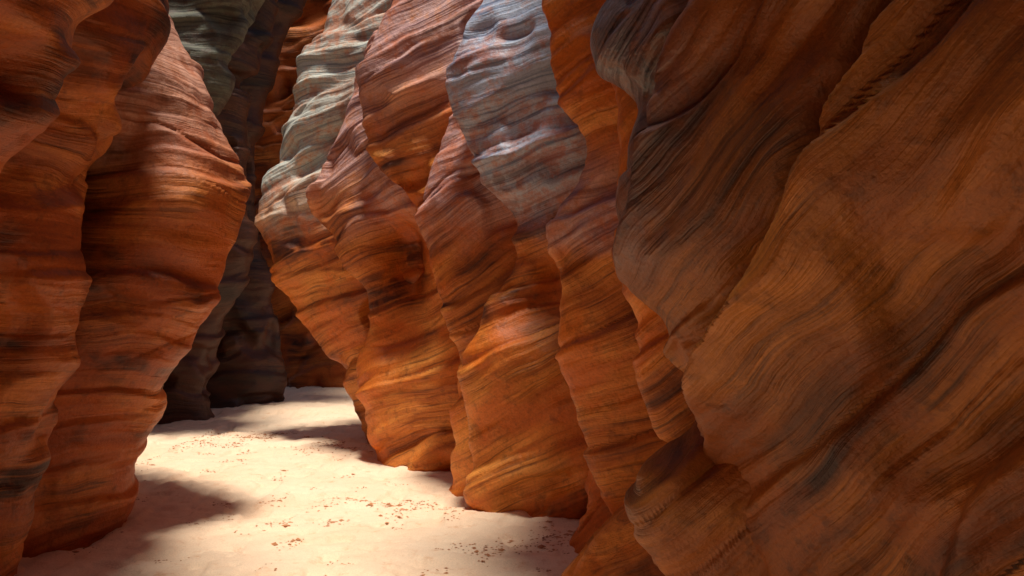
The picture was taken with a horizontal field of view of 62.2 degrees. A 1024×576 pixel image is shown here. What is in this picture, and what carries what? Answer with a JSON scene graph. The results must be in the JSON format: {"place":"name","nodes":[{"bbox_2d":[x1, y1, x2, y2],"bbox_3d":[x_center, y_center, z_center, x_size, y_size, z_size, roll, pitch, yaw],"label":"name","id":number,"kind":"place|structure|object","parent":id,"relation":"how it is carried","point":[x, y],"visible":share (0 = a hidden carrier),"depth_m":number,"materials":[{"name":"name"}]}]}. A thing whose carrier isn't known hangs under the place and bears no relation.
{"place":"outdoors","nodes":[
{"label":"outdoors","id":0,"kind":"place"},
{"bbox_2d":[14,386,579,575],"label":"sand ground","id":1,"kind":"structure","parent":0,"point":[179,491],"depth_m":6.02,"materials":[{"name":"beige sand"}]},
{"bbox_2d":[0,0,113,172],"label":"canyon wall","id":2,"kind":"structure","parent":1,"relation":"on","point":[40,61],"depth_m":3.07,"materials":[{"name":"red stone"}]},
{"bbox_2d":[0,0,170,575],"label":"sandstone buttress","id":3,"kind":"structure","parent":1,"relation":"on","point":[45,277],"depth_m":4.38,"materials":[{"name":"orange stone"}]},
{"bbox_2d":[22,15,251,557],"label":"sandstone buttress","id":4,"kind":"structure","parent":1,"relation":"on","point":[168,192],"depth_m":5.28,"materials":[{"name":"orange stone"}]},
{"bbox_2d":[168,0,264,116],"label":"sandstone buttress","id":5,"kind":"structure","parent":1,"relation":"on","point":[211,33],"depth_m":8.57,"materials":[{"name":"grey stone"}]},
{"bbox_2d":[157,0,278,423],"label":"sandstone buttress","id":6,"kind":"structure","parent":1,"relation":"on","point":[189,377],"depth_m":10.39,"materials":[{"name":"brown stone"}]},
{"bbox_2d":[206,0,306,408],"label":"sandstone buttress","id":7,"kind":"structure","parent":1,"relation":"on","point":[251,369],"depth_m":11.76,"materials":[{"name":"brown stone"}]},
{"bbox_2d":[254,0,346,388],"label":"canyon wall","id":8,"kind":"structure","parent":1,"relation":"on","point":[308,361],"depth_m":13.86,"materials":[{"name":"red stone"}]},
{"bbox_2d":[254,0,390,442],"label":"sandstone buttress","id":9,"kind":"structure","parent":1,"relation":"on","point":[318,284],"depth_m":8.54,"materials":[{"name":"orange stone"}]},
{"bbox_2d":[72,429,574,575],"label":"sand clods","id":10,"kind":"object","parent":1,"relation":"on","point":[401,509],"visible":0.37,"depth_m":6.14,"materials":[{"name":"beige sand"}]},
{"bbox_2d":[306,0,459,471],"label":"sandstone buttress","id":11,"kind":"structure","parent":1,"relation":"on","point":[362,206],"depth_m":7.67,"materials":[{"name":"orange stone"}]},
{"bbox_2d":[355,0,482,211],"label":"sandstone buttress","id":12,"kind":"structure","parent":1,"relation":"on","point":[400,74],"depth_m":7.14,"materials":[{"name":"orange stone"}]},
{"bbox_2d":[414,1,516,496],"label":"sandstone buttress","id":13,"kind":"structure","parent":1,"relation":"on","point":[465,220],"depth_m":6.59,"materials":[{"name":"orange stone"}]},
{"bbox_2d":[445,0,588,518],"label":"sandstone buttress","id":14,"kind":"structure","parent":1,"relation":"on","point":[527,147],"depth_m":6.00,"materials":[{"name":"orange stone"}]},
{"bbox_2d":[569,469,611,553],"bbox_3d":[1.466,1.263,5.560,2.317,1.374,1.595,0,0,0],"label":"sandstone boulder","id":15,"kind":"object","parent":1,"relation":"on","point":[595,517],"visible":0.14,"depth_m":5.24,"materials":[{"name":"brown stone"}]},
{"bbox_2d":[541,0,667,514],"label":"sandstone buttress","id":16,"kind":"structure","parent":1,"relation":"on","point":[598,352],"depth_m":4.86,"materials":[{"name":"orange stone"}]},
{"bbox_2d":[561,504,664,575],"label":"sandstone boulder","id":17,"kind":"object","parent":1,"relation":"on","point":[613,547],"visible":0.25,"depth_m":4.17,"materials":[{"name":"brown stone"}]},
{"bbox_2d":[611,83,695,441],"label":"sandstone buttress","id":18,"kind":"structure","parent":1,"relation":"on","point":[658,375],"depth_m":4.01,"materials":[{"name":"orange stone"}]},
{"bbox_2d":[624,420,767,575],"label":"sandstone boulder","id":19,"kind":"object","parent":1,"relation":"on","point":[686,499],"visible":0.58,"depth_m":3.28,"materials":[{"name":"brown stone"}]},
{"bbox_2d":[590,0,1023,575],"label":"canyon wall","id":20,"kind":"structure","parent":1,"relation":"on","point":[818,252],"depth_m":2.58,"materials":[{"name":"stone"}]}
]}

